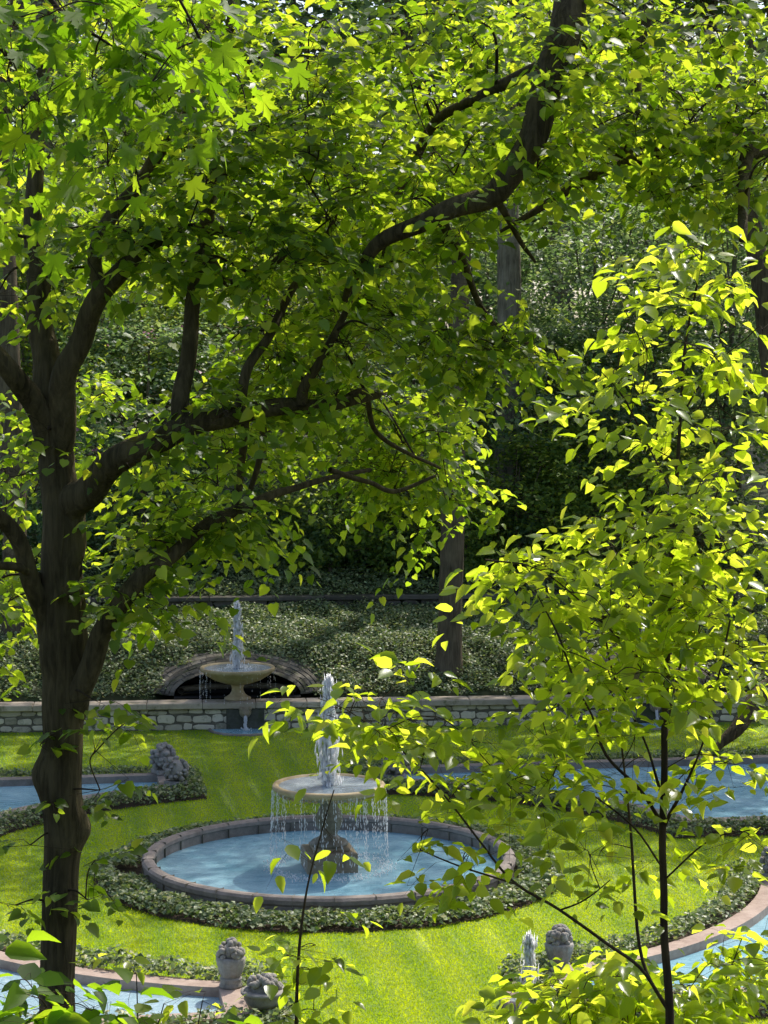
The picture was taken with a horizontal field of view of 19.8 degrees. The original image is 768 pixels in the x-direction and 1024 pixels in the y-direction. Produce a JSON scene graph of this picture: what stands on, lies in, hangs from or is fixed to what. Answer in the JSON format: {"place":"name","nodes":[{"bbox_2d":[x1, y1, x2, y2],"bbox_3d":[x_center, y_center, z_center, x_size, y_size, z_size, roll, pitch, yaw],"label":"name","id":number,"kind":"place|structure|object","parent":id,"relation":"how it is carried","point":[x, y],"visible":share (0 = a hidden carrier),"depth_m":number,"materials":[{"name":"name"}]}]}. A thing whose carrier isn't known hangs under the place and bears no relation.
{"place":"outdoors","nodes":[
{"label":"outdoors","id":0,"kind":"place"},
{"bbox_2d":[0,722,767,1023],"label":"lawn","id":1,"kind":"structure","parent":0,"point":[262,780],"depth_m":40.43,"materials":[{"name":"green plant"}]},
{"bbox_2d":[0,773,176,824],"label":"corner pool","id":2,"kind":"structure","parent":1,"relation":"on","point":[20,793],"depth_m":47.71,"materials":[{"name":"liquid"}]},
{"bbox_2d":[149,742,175,775],"bbox_3d":[-4.878,5.415,48.515,0.628,0.710,0.639,-3,5,-32],"label":"fruit sculpture","id":3,"kind":"object","parent":2,"relation":"on","point":[162,753],"visible":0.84,"depth_m":48.34,"materials":[{"name":"stone"}]},
{"bbox_2d":[162,756,188,786],"bbox_3d":[-4.463,5.550,47.216,0.570,0.626,0.535,-1,4,-15],"label":"fruit sculpture","id":4,"kind":"object","parent":2,"relation":"on","point":[176,770],"visible":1,"depth_m":47.09,"materials":[{"name":"stone"}]},
{"bbox_2d":[0,778,206,836],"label":"planting bed","id":5,"kind":"object","parent":1,"relation":"on","point":[121,806],"visible":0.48,"depth_m":46.06,"materials":[{"name":"green plant"}]},
{"bbox_2d":[0,763,207,833],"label":"ivy border","id":6,"kind":"object","parent":5,"relation":"on","point":[192,782],"visible":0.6,"depth_m":46.52,"materials":[{"name":"green plant"}]},
{"bbox_2d":[0,951,249,1023],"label":"corner pool","id":7,"kind":"structure","parent":1,"relation":"on","point":[151,989],"depth_m":32.22,"materials":[{"name":"blue liquid"}]},
{"bbox_2d":[216,937,245,989],"bbox_3d":[-2.237,6.570,32.143,0.440,0.737,0.442,1,4,16],"label":"fruit sculpture","id":8,"kind":"object","parent":7,"relation":"on","point":[230,957],"visible":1,"depth_m":32.01,"materials":[{"name":"stone"}]},
{"bbox_2d":[0,946,287,1017],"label":"planting bed","id":9,"kind":"object","parent":1,"relation":"on","point":[5,947],"visible":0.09,"depth_m":33.53,"materials":[{"name":"green plant"}]},
{"bbox_2d":[0,927,298,1023],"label":"ivy border","id":10,"kind":"object","parent":9,"relation":"on","point":[175,970],"visible":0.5,"depth_m":32.77,"materials":[{"name":"green plant"}]},
{"bbox_2d":[240,972,283,1022],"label":"fruit sculpture","id":11,"kind":"object","parent":9,"relation":"on","point":[258,998],"visible":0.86,"depth_m":30.65,"materials":[{"name":"stone"}]},
{"bbox_2d":[141,815,515,918],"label":"round pool","id":12,"kind":"structure","parent":1,"relation":"on","point":[223,862],"depth_m":40.32,"materials":[{"name":"liquid"}]},
{"bbox_2d":[263,673,396,882],"bbox_3d":[-0.964,4.725,39.978,2.556,3.682,2.531,-1,4,-9],"label":"tiered fountain","id":13,"kind":"object","parent":12,"relation":"in","point":[347,788],"visible":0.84,"depth_m":39.77,"materials":[{"name":"stone"}]},
{"bbox_2d":[93,841,563,932],"bbox_3d":[-1.000,6.553,40.068,8.517,0.001,8.517,0,4,0],"label":"planting bed","id":14,"kind":"object","parent":1,"relation":"on","point":[126,868],"visible":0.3,"depth_m":36.62,"materials":[{"name":"green plant"}]},
{"bbox_2d":[86,812,564,932],"bbox_3d":[-1.040,6.394,40.057,8.685,0.329,8.754,0,4,0],"label":"ivy border","id":15,"kind":"object","parent":14,"relation":"on","point":[525,880],"visible":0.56,"depth_m":37.21,"materials":[{"name":"green plant"}]},
{"bbox_2d":[0,692,767,732],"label":"garden wall","id":16,"kind":"structure","parent":1,"relation":"on","point":[191,714],"depth_m":55.41,"materials":[{"name":"stone"}]},
{"bbox_2d":[199,600,275,701],"bbox_3d":[-3.712,3.463,55.688,1.928,2.566,1.930,0,4,-5],"label":"bowl fountain","id":17,"kind":"object","parent":16,"relation":"on","point":[236,674],"visible":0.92,"depth_m":55.56,"materials":[{"name":"stone"}]},
{"bbox_2d":[208,706,275,735],"bbox_3d":[-3.450,5.216,54.855,1.868,0.655,1.132,0,4,-5],"label":"wall spout","id":18,"kind":"object","parent":16,"relation":"attached to","point":[245,721],"depth_m":55.24,"materials":[{"name":"stone"}]},
{"bbox_2d":[611,604,679,694],"bbox_3d":[6.706,3.384,56.596,1.927,2.604,1.910,0,4,-5],"label":"bowl fountain","id":19,"kind":"object","parent":16,"relation":"on","point":[636,676],"visible":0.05,"depth_m":56.19,"materials":[{"name":"stone"}]},
{"bbox_2d":[620,703,672,729],"bbox_3d":[6.968,5.151,55.764,1.868,0.655,1.131,0,4,-5],"label":"wall spout","id":20,"kind":"object","parent":16,"relation":"attached to","point":[648,712],"depth_m":56.16,"materials":[{"name":"stone"}]},
{"bbox_2d":[348,769,767,838],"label":"planting bed","id":21,"kind":"object","parent":1,"relation":"on","point":[617,819],"visible":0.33,"depth_m":44.67,"materials":[{"name":"green plant"}]},
{"bbox_2d":[346,746,767,836],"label":"ivy border","id":22,"kind":"object","parent":21,"relation":"on","point":[747,823],"visible":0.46,"depth_m":46.82,"materials":[{"name":"green plant"}]},
{"bbox_2d":[380,755,767,830],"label":"corner pool","id":23,"kind":"structure","parent":1,"relation":"on","point":[745,802],"depth_m":48.49,"materials":[{"name":"liquid"}]},
{"bbox_2d":[381,752,407,778],"bbox_3d":[0.235,5.495,47.974,0.582,0.628,0.562,2,5,27],"label":"fruit sculpture","id":24,"kind":"object","parent":23,"relation":"on","point":[393,771],"visible":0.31,"depth_m":47.83,"materials":[{"name":"stone"}]},
{"bbox_2d":[502,879,767,1018],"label":"planting bed","id":25,"kind":"object","parent":1,"relation":"on","point":[707,925],"visible":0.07,"depth_m":36.04,"materials":[{"name":"green plant"}]},
{"bbox_2d":[499,929,538,1010],"bbox_3d":[2.089,6.594,31.731,0.860,1.204,0.860,-1,4,-9],"label":"jet basin","id":26,"kind":"object","parent":25,"relation":"on","point":[529,944],"visible":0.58,"depth_m":31.68,"materials":[{"name":"white stone"}]},
{"bbox_2d":[497,857,767,1019],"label":"ivy border","id":27,"kind":"object","parent":25,"relation":"on","point":[695,917],"visible":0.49,"depth_m":34.94,"materials":[{"name":"green plant"}]},
{"bbox_2d":[547,878,767,1004],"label":"corner pool","id":28,"kind":"structure","parent":1,"relation":"on","point":[752,915],"depth_m":34.81,"materials":[{"name":"blue stone"}]},
{"bbox_2d":[544,923,573,973],"bbox_3d":[2.617,6.521,32.905,0.442,0.726,0.443,-3,5,-32],"label":"fruit sculpture","id":29,"kind":"object","parent":28,"relation":"on","point":[559,941],"visible":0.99,"depth_m":32.77,"materials":[{"name":"stone"}]},
{"bbox_2d":[759,847,767,876],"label":"fruit sculpture","id":30,"kind":"object","parent":28,"relation":"on","point":[764,854],"visible":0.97,"depth_m":38.74,"materials":[{"name":"stone"}]},
{"bbox_2d":[0,333,767,705],"bbox_3d":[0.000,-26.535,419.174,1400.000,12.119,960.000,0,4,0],"label":"ground","id":31,"kind":"structure","parent":0,"point":[350,649],"depth_m":59.03,"materials":[{"name":"green plant"}]},
{"bbox_2d":[0,486,42,561],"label":"woodland shrub","id":32,"kind":"object","parent":31,"relation":"on","point":[33,541],"visible":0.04,"depth_m":66.54,"materials":[{"name":"green plant"}]},
{"bbox_2d":[0,0,59,640],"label":"woodland tree","id":33,"kind":"object","parent":31,"relation":"on","point":[8,323],"visible":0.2,"depth_m":58.83,"materials":[{"name":"green plant"}]},
{"bbox_2d":[16,236,77,428],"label":"understory tree","id":34,"kind":"object","parent":31,"relation":"on","point":[24,313],"visible":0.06,"depth_m":69.41,"materials":[{"name":"green plant"}]},
{"bbox_2d":[12,0,104,505],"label":"woodland tree","id":35,"kind":"object","parent":31,"relation":"on","point":[31,96],"visible":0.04,"depth_m":77.11,"materials":[{"name":"brown plant"}]},
{"bbox_2d":[0,483,129,565],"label":"woodland shrub","id":36,"kind":"object","parent":31,"relation":"on","point":[39,523],"visible":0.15,"depth_m":65.59,"materials":[{"name":"green plant"}]},
{"bbox_2d":[0,152,168,537],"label":"understory tree","id":37,"kind":"object","parent":31,"relation":"on","point":[53,313],"visible":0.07,"depth_m":70.44,"materials":[{"name":"green plant"}]},
{"bbox_2d":[6,2,176,369],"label":"understory tree","id":38,"kind":"object","parent":31,"relation":"on","point":[75,130],"visible":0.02,"depth_m":78.50,"materials":[{"name":"green plant"}]},
{"bbox_2d":[7,0,244,303],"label":"understory tree","id":39,"kind":"object","parent":31,"relation":"on","point":[95,148],"depth_m":94.66,"materials":[{"name":"green plant"}]},
{"bbox_2d":[85,482,170,566],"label":"woodland shrub","id":40,"kind":"object","parent":31,"relation":"on","point":[116,553],"visible":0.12,"depth_m":65.87,"materials":[{"name":"green plant"}]},
{"bbox_2d":[8,0,250,367],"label":"understory tree","id":41,"kind":"object","parent":31,"relation":"on","point":[98,75],"visible":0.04,"depth_m":77.68,"materials":[{"name":"green plant"}]},
{"bbox_2d":[0,930,262,1023],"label":"shrub","id":42,"kind":"object","parent":31,"relation":"on","point":[14,995],"visible":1,"depth_m":7.04,"materials":[{"name":"green plant"}]},
{"bbox_2d":[14,156,270,546],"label":"understory tree","id":43,"kind":"object","parent":31,"relation":"on","point":[131,367],"visible":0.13,"depth_m":68.14,"materials":[{"name":"green plant"}]},
{"bbox_2d":[27,284,275,550],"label":"flowering shrub","id":44,"kind":"object","parent":31,"relation":"on","point":[148,367],"visible":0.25,"depth_m":65.16,"materials":[{"name":"green plant"}]},
{"bbox_2d":[70,951,239,1023],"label":"vine","id":45,"kind":"object","parent":31,"relation":"on","point":[181,1006],"visible":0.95,"depth_m":7.59,"materials":[{"name":"green plant"}]},
{"bbox_2d":[0,0,315,287],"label":"maple tree","id":46,"kind":"object","parent":31,"relation":"on","point":[149,82],"visible":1,"depth_m":6.57,"materials":[{"name":"green plant"}]},
{"bbox_2d":[81,133,262,480],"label":"understory tree","id":47,"kind":"object","parent":31,"relation":"on","point":[156,203],"visible":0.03,"depth_m":79.87,"materials":[{"name":"green plant"}]},
{"bbox_2d":[62,288,291,486],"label":"understory tree","id":48,"kind":"object","parent":31,"relation":"on","point":[134,357],"visible":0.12,"depth_m":69.19,"materials":[{"name":"green plant"}]},
{"bbox_2d":[109,481,249,565],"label":"woodland shrub","id":49,"kind":"object","parent":31,"relation":"on","point":[185,555],"visible":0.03,"depth_m":66.67,"materials":[{"name":"green plant"}]},
{"bbox_2d":[14,0,384,421],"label":"understory tree","id":50,"kind":"object","parent":31,"relation":"on","point":[285,4],"visible":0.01,"depth_m":92.14,"materials":[{"name":"green plant"}]},
{"bbox_2d":[148,650,323,698],"bbox_3d":[-3.871,4.175,57.636,4.740,0.906,3.098,0,4,-5],"label":"grotto","id":51,"kind":"object","parent":31,"relation":"in","point":[183,681],"visible":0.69,"depth_m":57.08,"materials":[{"name":"stone"}]},
{"bbox_2d":[171,473,318,565],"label":"woodland shrub","id":52,"kind":"object","parent":31,"relation":"on","point":[257,492],"visible":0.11,"depth_m":66.64,"materials":[{"name":"green plant"}]},
{"bbox_2d":[129,182,375,531],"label":"understory tree","id":53,"kind":"object","parent":31,"relation":"on","point":[234,327],"visible":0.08,"depth_m":68.58,"materials":[{"name":"green plant"}]},
{"bbox_2d":[174,129,345,494],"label":"understory tree","id":54,"kind":"object","parent":31,"relation":"on","point":[263,182],"visible":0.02,"depth_m":79.29,"materials":[{"name":"green plant"}]},
{"bbox_2d":[0,0,526,1011],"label":"linden tree","id":55,"kind":"object","parent":31,"relation":"on","point":[56,588],"visible":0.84,"depth_m":13.81,"materials":[{"name":"green plant"}]},
{"bbox_2d":[75,0,487,435],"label":"understory tree","id":56,"kind":"object","parent":31,"relation":"on","point":[303,19],"visible":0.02,"depth_m":91.07,"materials":[{"name":"green plant"}]},
{"bbox_2d":[237,790,382,1023],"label":"seedling","id":57,"kind":"object","parent":31,"relation":"on","point":[317,975],"visible":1,"depth_m":8.32,"materials":[{"name":"green plant"}]},
{"bbox_2d":[254,489,368,570],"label":"woodland shrub","id":58,"kind":"object","parent":31,"relation":"on","point":[323,536],"visible":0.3,"depth_m":65.79,"materials":[{"name":"green plant"}]},
{"bbox_2d":[201,180,450,504],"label":"understory tree","id":59,"kind":"object","parent":31,"relation":"on","point":[341,356],"visible":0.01,"depth_m":71.07,"materials":[{"name":"green plant"}]},
{"bbox_2d":[245,429,409,574],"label":"woodland shrub","id":60,"kind":"object","parent":31,"relation":"on","point":[283,501],"visible":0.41,"depth_m":65.08,"materials":[{"name":"green plant"}]},
{"bbox_2d":[274,128,451,487],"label":"understory tree","id":61,"kind":"object","parent":31,"relation":"on","point":[346,237],"visible":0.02,"depth_m":81.00,"materials":[{"name":"green plant"}]},
{"bbox_2d":[298,485,439,570],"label":"woodland shrub","id":62,"kind":"object","parent":31,"relation":"on","point":[359,553],"visible":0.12,"depth_m":66.20,"materials":[{"name":"green plant"}]},
{"bbox_2d":[303,453,440,584],"bbox_3d":[0.416,0.068,65.561,4.844,4.485,4.933,4,6,42],"label":"woodland shrub","id":63,"kind":"object","parent":31,"relation":"on","point":[388,555],"visible":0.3,"depth_m":64.91,"materials":[{"name":"green plant"}]},
{"bbox_2d":[154,0,605,442],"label":"understory tree","id":64,"kind":"object","parent":31,"relation":"on","point":[330,12],"visible":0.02,"depth_m":90.80,"materials":[{"name":"green plant"}]},
{"bbox_2d":[0,533,767,603],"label":"ivy terrace","id":65,"kind":"structure","parent":31,"relation":"on","point":[337,582],"depth_m":64.21,"materials":[{"name":"green plant"}]},
{"bbox_2d":[1,591,767,607],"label":"terrace wall","id":66,"kind":"structure","parent":31,"relation":"on","point":[343,599],"depth_m":62.59,"materials":[{"name":"stone"}]},
{"bbox_2d":[364,507,473,576],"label":"woodland shrub","id":67,"kind":"object","parent":31,"relation":"on","point":[434,563],"visible":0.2,"depth_m":65.45,"materials":[{"name":"green plant"}]},
{"bbox_2d":[303,293,550,503],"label":"understory tree","id":68,"kind":"object","parent":31,"relation":"on","point":[395,347],"visible":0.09,"depth_m":67.61,"materials":[{"name":"green plant"}]},
{"bbox_2d":[401,460,536,582],"bbox_3d":[2.384,0.381,65.039,4.312,3.992,4.391,-3,5,-32],"label":"woodland shrub","id":69,"kind":"object","parent":31,"relation":"on","point":[469,565],"visible":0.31,"depth_m":64.42,"materials":[{"name":"green plant"}]},
{"bbox_2d":[393,243,551,439],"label":"understory tree","id":70,"kind":"object","parent":31,"relation":"on","point":[482,301],"visible":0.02,"depth_m":80.16,"materials":[{"name":"green plant"}]},
{"bbox_2d":[332,0,630,677],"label":"woodland tree","id":71,"kind":"object","parent":31,"relation":"on","point":[451,560],"visible":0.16,"depth_m":57.75,"materials":[{"name":"brown plant"}]},
{"bbox_2d":[436,496,550,566],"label":"woodland shrub","id":72,"kind":"object","parent":31,"relation":"on","point":[504,536],"visible":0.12,"depth_m":65.63,"materials":[{"name":"green plant"}]},
{"bbox_2d":[395,0,599,545],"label":"woodland tree","id":73,"kind":"object","parent":31,"relation":"on","point":[508,263],"visible":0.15,"depth_m":66.47,"materials":[{"name":"grey plant"}]},
{"bbox_2d":[376,192,629,510],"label":"understory tree","id":74,"kind":"object","parent":31,"relation":"on","point":[526,264],"visible":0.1,"depth_m":71.03,"materials":[{"name":"green plant"}]},
{"bbox_2d":[248,215,767,1023],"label":"sapling","id":75,"kind":"object","parent":31,"relation":"on","point":[648,655],"visible":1,"depth_m":7.82,"materials":[{"name":"green plant"}]},
{"bbox_2d":[278,0,751,434],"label":"understory tree","id":76,"kind":"object","parent":31,"relation":"on","point":[406,34],"visible":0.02,"depth_m":93.90,"materials":[{"name":"green plant"}]},
{"bbox_2d":[269,0,767,752],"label":"linden tree","id":77,"kind":"object","parent":31,"relation":"on","point":[531,142],"visible":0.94,"depth_m":13.65,"materials":[{"name":"green plant"}]},
{"bbox_2d":[464,429,600,573],"bbox_3d":[4.048,-0.066,65.426,5.376,4.978,5.476,-2,4,-23],"label":"woodland shrub","id":78,"kind":"object","parent":31,"relation":"on","point":[543,507],"visible":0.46,"depth_m":64.77,"materials":[{"name":"green plant"}]},
{"bbox_2d":[445,158,647,492],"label":"understory tree","id":79,"kind":"object","parent":31,"relation":"on","point":[571,259],"visible":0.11,"depth_m":77.85,"materials":[{"name":"green plant"}]},
{"bbox_2d":[426,277,678,522],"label":"understory tree","id":80,"kind":"object","parent":31,"relation":"on","point":[590,328],"visible":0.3,"depth_m":66.72,"materials":[{"name":"green plant"}]},
{"bbox_2d":[489,482,626,572],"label":"woodland shrub","id":81,"kind":"object","parent":31,"relation":"on","point":[521,531],"visible":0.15,"depth_m":65.21,"materials":[{"name":"green plant"}]},
{"bbox_2d":[539,7,606,426],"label":"woodland tree","id":82,"kind":"object","parent":31,"relation":"on","point":[559,297],"visible":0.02,"depth_m":89.20,"materials":[{"name":"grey plant"}]},
{"bbox_2d":[495,413,668,584],"bbox_3d":[5.786,-0.303,65.700,6.018,5.471,5.908,1,4,10],"label":"woodland shrub","id":83,"kind":"object","parent":31,"relation":"on","point":[574,469],"visible":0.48,"depth_m":64.80,"materials":[{"name":"green plant"}]},
{"bbox_2d":[443,161,746,509],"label":"understory tree","id":84,"kind":"object","parent":31,"relation":"on","point":[573,249],"visible":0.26,"depth_m":68.50,"materials":[{"name":"green plant"}]},
{"bbox_2d":[533,484,671,569],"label":"woodland shrub","id":85,"kind":"object","parent":31,"relation":"on","point":[595,511],"visible":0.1,"depth_m":65.48,"materials":[{"name":"green plant"}]},
{"bbox_2d":[455,919,767,1023],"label":"shrub","id":86,"kind":"object","parent":31,"relation":"on","point":[607,998],"visible":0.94,"depth_m":9.31,"materials":[{"name":"green plant"}]},
{"bbox_2d":[456,0,767,438],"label":"understory tree","id":87,"kind":"object","parent":31,"relation":"on","point":[761,51],"depth_m":92.75,"materials":[{"name":"green plant"}]},
{"bbox_2d":[551,645,716,692],"bbox_3d":[6.547,4.112,58.545,4.740,0.901,3.098,0,4,-5],"label":"grotto","id":88,"kind":"object","parent":31,"relation":"in","point":[586,670],"visible":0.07,"depth_m":58.03,"materials":[{"name":"stone"}]},
{"bbox_2d":[538,128,756,490],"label":"understory tree","id":89,"kind":"object","parent":31,"relation":"on","point":[630,242],"visible":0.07,"depth_m":78.89,"materials":[{"name":"green plant"}]},
{"bbox_2d":[530,261,767,509],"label":"understory tree","id":90,"kind":"object","parent":31,"relation":"on","point":[695,339],"visible":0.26,"depth_m":67.02,"materials":[{"name":"green plant"}]},
{"bbox_2d":[555,413,745,575],"bbox_3d":[7.948,-0.257,65.487,6.018,5.471,5.908,1,4,18],"label":"woodland shrub","id":91,"kind":"object","parent":31,"relation":"on","point":[687,455],"visible":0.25,"depth_m":64.77,"materials":[{"name":"green plant"}]},
{"bbox_2d":[571,165,767,541],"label":"understory tree","id":92,"kind":"object","parent":31,"relation":"on","point":[732,310],"visible":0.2,"depth_m":68.94,"materials":[{"name":"green plant"}]},
{"bbox_2d":[581,0,767,440],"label":"understory tree","id":93,"kind":"object","parent":31,"relation":"on","point":[764,95],"visible":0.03,"depth_m":92.26,"materials":[{"name":"green plant"}]},
{"bbox_2d":[585,0,767,417],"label":"woodland tree","id":94,"kind":"object","parent":31,"relation":"on","point":[759,285],"visible":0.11,"depth_m":63.55,"materials":[{"name":"green plant"}]},
{"bbox_2d":[618,491,750,577],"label":"woodland shrub","id":95,"kind":"object","parent":31,"relation":"on","point":[717,544],"visible":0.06,"depth_m":65.28,"materials":[{"name":"green plant"}]},
{"bbox_2d":[624,0,767,124],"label":"woodland tree","id":96,"kind":"object","parent":31,"relation":"on","point":[719,10],"visible":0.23,"depth_m":60.16,"materials":[{"name":"green plant"}]},
{"bbox_2d":[658,233,764,504],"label":"understory tree","id":97,"kind":"object","parent":31,"relation":"on","point":[737,450],"visible":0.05,"depth_m":78.38,"materials":[{"name":"green plant"}]},
{"bbox_2d":[677,484,767,573],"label":"woodland shrub","id":98,"kind":"object","parent":31,"relation":"on","point":[761,512],"visible":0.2,"depth_m":66.21,"materials":[{"name":"green plant"}]},
{"bbox_2d":[696,162,767,413],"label":"understory tree","id":99,"kind":"object","parent":31,"relation":"on","point":[753,325],"visible":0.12,"depth_m":71.09,"materials":[{"name":"green plant"}]},
{"bbox_2d":[736,9,764,71],"bbox_3d":[10.399,-11.690,57.671,11.324,33.394,12.077,2,5,31],"label":"woodland tree","id":100,"kind":"object","parent":31,"relation":"on","point":[747,34],"visible":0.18,"depth_m":57.21,"materials":[{"name":"green plant"}]},
{"bbox_2d":[8,0,767,332],"label":"sky","id":101,"kind":"structure","parent":0,"point":[761,6],"materials":[{"name":"white"}]}
]}

